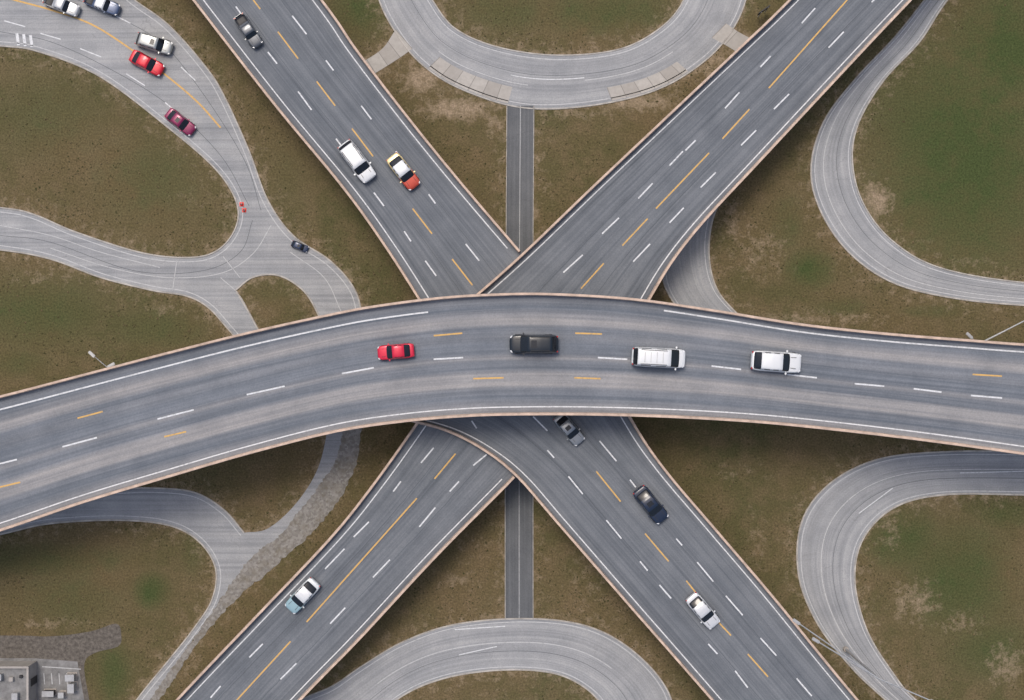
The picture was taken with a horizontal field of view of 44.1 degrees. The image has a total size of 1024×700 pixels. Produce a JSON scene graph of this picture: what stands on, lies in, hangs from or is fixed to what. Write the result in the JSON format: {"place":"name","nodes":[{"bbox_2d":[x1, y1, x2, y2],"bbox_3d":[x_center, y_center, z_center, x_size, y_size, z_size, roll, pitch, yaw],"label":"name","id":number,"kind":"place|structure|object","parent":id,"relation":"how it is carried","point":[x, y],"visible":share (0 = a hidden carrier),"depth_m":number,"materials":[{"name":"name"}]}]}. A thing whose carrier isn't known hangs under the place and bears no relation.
{"place":"outdoors","nodes":[
{"label":"outdoors","id":0,"kind":"place"},
{"bbox_2d":[0,661,36,699],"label":"walls","id":1,"kind":"structure","parent":0,"point":[33,673],"depth_m":148.89,"materials":[{"name":"grey concrete"}]},
{"bbox_2d":[0,669,25,699],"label":"roof","id":2,"kind":"structure","parent":1,"relation":"on","point":[8,688],"depth_m":147.54,"materials":[{"name":"grey concrete"}]},
{"bbox_2d":[11,692,18,699],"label":"roof unit","id":3,"kind":"structure","parent":2,"relation":"on","point":[14,695],"depth_m":146.98,"materials":[{"name":"metal"}]},
{"bbox_2d":[0,666,29,668],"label":"roof parapet","id":4,"kind":"structure","parent":1,"relation":"on","point":[14,667],"depth_m":147.22,"materials":[{"name":"grey concrete"}]},
{"bbox_2d":[26,668,29,699],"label":"roof parapet","id":5,"kind":"structure","parent":1,"relation":"on","point":[28,684],"depth_m":147.22,"materials":[{"name":"grey concrete"}]},
{"bbox_2d":[31,675,36,685],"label":"door","id":6,"kind":"structure","parent":1,"relation":"attached to","point":[33,680],"depth_m":148.91,"materials":[{"name":"grey"}]},
{"bbox_2d":[0,658,83,699],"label":"parking lot pavement","id":7,"kind":"structure","parent":0,"point":[47,671],"depth_m":149.97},
{"bbox_2d":[42,689,56,696],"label":"utility cabinet","id":8,"kind":"object","parent":7,"relation":"on","point":[49,692],"visible":1,"depth_m":149.03,"materials":[{"name":"metal"}]},
{"bbox_2d":[58,690,65,697],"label":"utility cabinet","id":9,"kind":"object","parent":7,"relation":"on","point":[61,693],"visible":1,"depth_m":149.13,"materials":[{"name":"metal"}]},
{"bbox_2d":[65,672,76,680],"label":"utility cabinet","id":10,"kind":"object","parent":7,"relation":"on","point":[70,676],"visible":1,"depth_m":148.93,"materials":[{"name":"metal"}]},
{"bbox_2d":[67,681,77,692],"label":"utility cabinet","id":11,"kind":"object","parent":7,"relation":"on","point":[72,686],"visible":1,"depth_m":148.72,"materials":[{"name":"metal"}]},
{"bbox_2d":[0,624,120,699],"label":"gravel path","id":12,"kind":"structure","parent":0,"point":[79,648],"depth_m":149.98,"materials":[{"name":"grey gravel"}]},
{"bbox_2d":[0,431,342,699],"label":"loop ramp road","id":13,"kind":"structure","parent":0,"point":[234,551],"depth_m":149.97,"materials":[{"name":"grey asphalt"}]},
{"bbox_2d":[133,487,243,532],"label":"kerb","id":14,"kind":"structure","parent":13,"relation":"on","point":[232,518],"depth_m":149.90,"materials":[{"name":"concrete"}]},
{"bbox_2d":[150,428,361,699],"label":"gravel shoulder","id":15,"kind":"object","parent":13,"relation":"on","point":[315,510],"visible":0.98,"depth_m":149.97},
{"bbox_2d":[0,0,359,334],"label":"ramp junction road","id":16,"kind":"structure","parent":0,"point":[272,254],"depth_m":149.98,"materials":[{"name":"grey asphalt"}]},
{"bbox_2d":[42,0,80,16],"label":"pickup truck","id":17,"kind":"object","parent":16,"relation":"on","point":[71,9],"visible":1,"depth_m":149.08,"materials":[{"name":"grey paint"}]},
{"bbox_2d":[83,0,120,15],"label":"pickup truck","id":18,"kind":"object","parent":16,"relation":"on","point":[110,7],"visible":1,"depth_m":149.07,"materials":[{"name":"blue paint"}]},
{"bbox_2d":[128,49,164,75],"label":"car","id":19,"kind":"object","parent":16,"relation":"on","point":[148,64],"visible":1,"depth_m":149.04,"materials":[{"name":"red paint"}]},
{"bbox_2d":[134,32,173,55],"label":"suv","id":20,"kind":"object","parent":16,"relation":"on","point":[165,47],"visible":1,"depth_m":148.69,"materials":[{"name":"grey paint"}]},
{"bbox_2d":[164,108,195,135],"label":"car","id":21,"kind":"object","parent":16,"relation":"on","point":[180,122],"visible":1,"depth_m":149.10,"materials":[{"name":"pink paint"}]},
{"bbox_2d":[134,0,360,306],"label":"kerb","id":22,"kind":"structure","parent":16,"relation":"on","point":[286,228],"depth_m":149.90,"materials":[{"name":"concrete"}]},
{"bbox_2d":[291,240,308,251],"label":"car","id":23,"kind":"object","parent":16,"relation":"on","point":[301,247],"visible":1,"depth_m":149.41,"materials":[{"name":"blue paint"}]},
{"bbox_2d":[0,0,1001,699],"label":"yellow lane markings","id":24,"kind":"object","parent":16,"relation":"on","point":[466,278],"visible":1,"depth_m":143.99,"materials":[{"name":"paint"}]},
{"bbox_2d":[180,424,515,699],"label":"viaduct road","id":25,"kind":"structure","parent":0,"point":[429,492],"depth_m":144.05,"materials":[{"name":"grey asphalt"}]},
{"bbox_2d":[176,423,417,699],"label":"parapet wall","id":26,"kind":"structure","parent":25,"relation":"on","point":[254,618],"depth_m":143.20,"materials":[{"name":"concrete"}]},
{"bbox_2d":[285,577,319,613],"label":"car","id":27,"kind":"object","parent":25,"relation":"on","point":[302,595],"visible":1,"depth_m":143.04,"materials":[{"name":"white paint"}]},
{"bbox_2d":[298,475,514,699],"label":"parapet wall","id":28,"kind":"structure","parent":25,"relation":"on","point":[431,560],"depth_m":143.20,"materials":[{"name":"concrete"}]},
{"bbox_2d":[196,0,521,298],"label":"viaduct road","id":29,"kind":"structure","parent":0,"point":[446,240],"depth_m":144.00,"materials":[{"name":"grey asphalt"}]},
{"bbox_2d":[233,12,262,48],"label":"pickup truck","id":30,"kind":"object","parent":29,"relation":"on","point":[248,30],"visible":1,"depth_m":143.17,"materials":[{"name":"grey paint"}]},
{"bbox_2d":[192,0,420,298],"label":"parapet wall","id":31,"kind":"structure","parent":29,"relation":"on","point":[308,145],"depth_m":143.15,"materials":[{"name":"concrete"}]},
{"bbox_2d":[338,139,375,182],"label":"suv","id":32,"kind":"object","parent":29,"relation":"on","point":[356,160],"visible":1,"depth_m":142.44,"materials":[{"name":"white paint"}]},
{"bbox_2d":[386,152,419,190],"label":"car","id":33,"kind":"object","parent":29,"relation":"on","point":[403,171],"visible":1,"depth_m":142.99,"materials":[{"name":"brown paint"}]},
{"bbox_2d":[320,0,519,252],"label":"parapet wall","id":34,"kind":"structure","parent":29,"relation":"on","point":[418,130],"depth_m":143.15,"materials":[{"name":"concrete"}]},
{"bbox_2d":[366,30,412,72],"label":"access path","id":35,"kind":"structure","parent":0,"point":[393,49],"depth_m":149.95,"materials":[{"name":"concrete"}]},
{"bbox_2d":[303,619,669,699],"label":"loop ramp road","id":36,"kind":"structure","parent":0,"point":[629,676],"depth_m":149.96,"materials":[{"name":"grey asphalt"}]},
{"bbox_2d":[302,618,671,699],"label":"kerb","id":37,"kind":"structure","parent":36,"relation":"on","point":[638,655],"depth_m":149.90,"materials":[{"name":"concrete"}]},
{"bbox_2d":[0,0,1023,699],"bbox_3d":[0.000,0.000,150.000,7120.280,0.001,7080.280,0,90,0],"label":"grass ground","id":38,"kind":"structure","parent":0,"point":[940,180],"depth_m":150.00,"materials":[{"name":"green plant"}]},
{"bbox_2d":[88,351,114,366],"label":"street lamp","id":39,"kind":"object","parent":38,"relation":"on","point":[93,356],"visible":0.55,"depth_m":142.62,"materials":[{"name":"metal"}]},
{"bbox_2d":[0,519,216,699],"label":"kerb","id":40,"kind":"structure","parent":38,"relation":"on","point":[181,644],"depth_m":149.90,"materials":[{"name":"concrete"}]},
{"bbox_2d":[0,249,233,334],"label":"kerb","id":41,"kind":"structure","parent":38,"relation":"on","point":[222,322],"depth_m":149.90,"materials":[{"name":"concrete"}]},
{"bbox_2d":[0,45,238,257],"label":"kerb","id":42,"kind":"structure","parent":38,"relation":"on","point":[180,137],"depth_m":149.90,"materials":[{"name":"concrete"}]},
{"bbox_2d":[235,274,319,329],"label":"kerb","id":43,"kind":"structure","parent":38,"relation":"on","point":[243,283],"depth_m":149.90,"materials":[{"name":"concrete"}]},
{"bbox_2d":[396,669,598,699],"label":"kerb","id":44,"kind":"structure","parent":38,"relation":"on","point":[498,670],"depth_m":149.90,"materials":[{"name":"concrete"}]},
{"bbox_2d":[505,106,506,619],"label":"kerb","id":45,"kind":"structure","parent":38,"relation":"on","point":[505,488],"depth_m":149.91,"materials":[{"name":"concrete"}]},
{"bbox_2d":[0,0,1023,699],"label":"faded edge markings","id":46,"kind":"object","parent":38,"relation":"on","point":[668,286],"visible":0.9,"depth_m":149.97,"materials":[{"name":"white paint"}]},
{"bbox_2d":[0,0,1023,699],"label":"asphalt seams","id":47,"kind":"object","parent":38,"relation":"on","point":[538,292],"visible":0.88,"depth_m":144.04,"materials":[{"name":"grey asphalt"}]},
{"bbox_2d":[432,0,683,55],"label":"kerb","id":48,"kind":"structure","parent":38,"relation":"on","point":[674,14],"depth_m":149.90,"materials":[{"name":"concrete"}]},
{"bbox_2d":[708,208,736,312],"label":"kerb","id":49,"kind":"structure","parent":38,"relation":"on","point":[725,301],"depth_m":149.90,"materials":[{"name":"concrete"}]},
{"bbox_2d":[757,5,770,17],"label":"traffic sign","id":50,"kind":"object","parent":38,"relation":"on","point":[763,10],"visible":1,"depth_m":147.82,"materials":[{"name":"metal"}]},
{"bbox_2d":[793,618,931,699],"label":"street lamp","id":51,"kind":"object","parent":38,"relation":"on","point":[867,669],"visible":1,"depth_m":136.35,"materials":[{"name":"metal"}]},
{"bbox_2d":[851,0,1023,282],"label":"kerb","id":52,"kind":"structure","parent":38,"relation":"on","point":[883,232],"depth_m":149.90,"materials":[{"name":"concrete"}]},
{"bbox_2d":[854,493,1023,699],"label":"kerb","id":53,"kind":"structure","parent":38,"relation":"on","point":[881,516],"depth_m":149.90,"materials":[{"name":"concrete"}]},
{"bbox_2d":[966,321,1023,340],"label":"street lamp","id":54,"kind":"object","parent":38,"relation":"on","point":[969,335],"visible":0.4,"depth_m":140.75,"materials":[{"name":"metal"}]},
{"bbox_2d":[0,292,1023,527],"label":"curved overpass bridge","id":55,"kind":"structure","parent":0,"point":[127,428],"depth_m":137.50,"materials":[{"name":"asphalt"}]},
{"bbox_2d":[377,343,414,360],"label":"car","id":56,"kind":"object","parent":55,"relation":"on","point":[395,351],"visible":1,"depth_m":136.60,"materials":[{"name":"red paint"}]},
{"bbox_2d":[0,0,1023,699],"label":"white lane markings","id":57,"kind":"object","parent":55,"relation":"on","point":[512,406],"visible":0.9,"depth_m":143.69,"materials":[{"name":"paint"}]},
{"bbox_2d":[0,293,1023,398],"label":"parapet wall","id":58,"kind":"structure","parent":55,"relation":"on","point":[495,295],"depth_m":136.65,"materials":[{"name":"concrete"}]},
{"bbox_2d":[0,412,1023,531],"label":"parapet wall","id":59,"kind":"structure","parent":55,"relation":"on","point":[499,414],"depth_m":136.65,"materials":[{"name":"concrete"}]},
{"bbox_2d":[509,333,557,355],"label":"suv","id":60,"kind":"object","parent":55,"relation":"on","point":[523,344],"visible":1,"depth_m":135.91,"materials":[{"name":"black paint"}]},
{"bbox_2d":[631,346,684,370],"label":"van","id":61,"kind":"object","parent":55,"relation":"on","point":[643,356],"visible":1,"depth_m":135.50,"materials":[{"name":"white paint"}]},
{"bbox_2d":[750,350,801,374],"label":"car","id":62,"kind":"object","parent":55,"relation":"on","point":[786,362],"visible":1,"depth_m":136.06,"materials":[{"name":"white paint"}]},
{"bbox_2d":[506,106,532,617],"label":"service road","id":63,"kind":"structure","parent":0,"point":[519,549],"depth_m":149.96,"materials":[{"name":"grey asphalt"}]},
{"bbox_2d":[533,106,533,617],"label":"kerb","id":64,"kind":"structure","parent":63,"relation":"on","point":[533,241],"depth_m":149.96,"materials":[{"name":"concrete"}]},
{"bbox_2d":[380,0,744,107],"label":"loop ramp road","id":65,"kind":"structure","parent":0,"point":[696,42],"depth_m":149.96,"materials":[{"name":"grey asphalt"}]},
{"bbox_2d":[428,57,511,102],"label":"concrete apron","id":66,"kind":"object","parent":65,"relation":"on","point":[485,87],"visible":1,"depth_m":149.96,"materials":[{"name":"grey concrete"}]},
{"bbox_2d":[379,0,745,109],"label":"kerb","id":67,"kind":"structure","parent":65,"relation":"on","point":[425,67],"depth_m":149.90,"materials":[{"name":"concrete"}]},
{"bbox_2d":[607,62,687,99],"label":"concrete apron","id":68,"kind":"object","parent":65,"relation":"on","point":[660,77],"visible":1,"depth_m":149.96,"materials":[{"name":"grey concrete"}]},
{"bbox_2d":[422,415,854,699],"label":"viaduct road","id":69,"kind":"structure","parent":0,"point":[631,522],"depth_m":143.70,"materials":[{"name":"grey asphalt"}]},
{"bbox_2d":[412,421,713,699],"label":"parapet wall","id":70,"kind":"structure","parent":69,"relation":"on","point":[600,571],"depth_m":142.85,"materials":[{"name":"concrete"}]},
{"bbox_2d":[553,415,584,445],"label":"car","id":71,"kind":"object","parent":69,"relation":"on","point":[569,429],"visible":0.89,"depth_m":142.75,"materials":[{"name":"grey paint"}]},
{"bbox_2d":[633,485,667,523],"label":"car","id":72,"kind":"object","parent":69,"relation":"on","point":[650,504],"visible":1,"depth_m":142.63,"materials":[{"name":"blue paint"}]},
{"bbox_2d":[686,592,719,628],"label":"car","id":73,"kind":"object","parent":69,"relation":"on","point":[703,611],"visible":1,"depth_m":142.69,"materials":[{"name":"white paint"}]},
{"bbox_2d":[628,417,858,699],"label":"parapet wall","id":74,"kind":"structure","parent":69,"relation":"on","point":[741,560],"depth_m":142.85,"materials":[{"name":"concrete"}]},
{"bbox_2d":[481,0,907,298],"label":"viaduct road","id":75,"kind":"structure","parent":0,"point":[545,262],"depth_m":143.75,"materials":[{"name":"grey asphalt"}]},
{"bbox_2d":[477,0,791,293],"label":"parapet wall","id":76,"kind":"structure","parent":75,"relation":"on","point":[660,123],"depth_m":142.90,"materials":[{"name":"concrete"}]},
{"bbox_2d":[647,0,911,299],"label":"parapet wall","id":77,"kind":"structure","parent":75,"relation":"on","point":[804,112],"depth_m":142.90,"materials":[{"name":"concrete"}]},
{"bbox_2d":[663,211,734,312],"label":"loop ramp road","id":78,"kind":"structure","parent":0,"point":[688,280],"depth_m":149.98,"materials":[{"name":"grey asphalt"}]},
{"bbox_2d":[662,278,673,302],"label":"kerb","id":79,"kind":"structure","parent":78,"relation":"on","point":[667,291],"depth_m":149.90,"materials":[{"name":"concrete"}]},
{"bbox_2d":[712,24,748,50],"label":"access path","id":80,"kind":"structure","parent":0,"point":[735,40],"depth_m":149.95,"materials":[{"name":"concrete"}]},
{"bbox_2d":[798,452,1023,699],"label":"loop ramp road","id":81,"kind":"structure","parent":0,"point":[837,567],"depth_m":149.98,"materials":[{"name":"grey asphalt"}]},
{"bbox_2d":[796,450,997,699],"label":"kerb","id":82,"kind":"structure","parent":81,"relation":"on","point":[849,665],"depth_m":149.90,"materials":[{"name":"concrete"}]},
{"bbox_2d":[812,0,1023,304],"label":"loop ramp road","id":83,"kind":"structure","parent":0,"point":[871,241],"depth_m":149.98,"materials":[{"name":"grey asphalt"}]},
{"bbox_2d":[810,0,1023,305],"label":"kerb","id":84,"kind":"structure","parent":83,"relation":"on","point":[841,95],"depth_m":149.90,"materials":[{"name":"concrete"}]}
]}

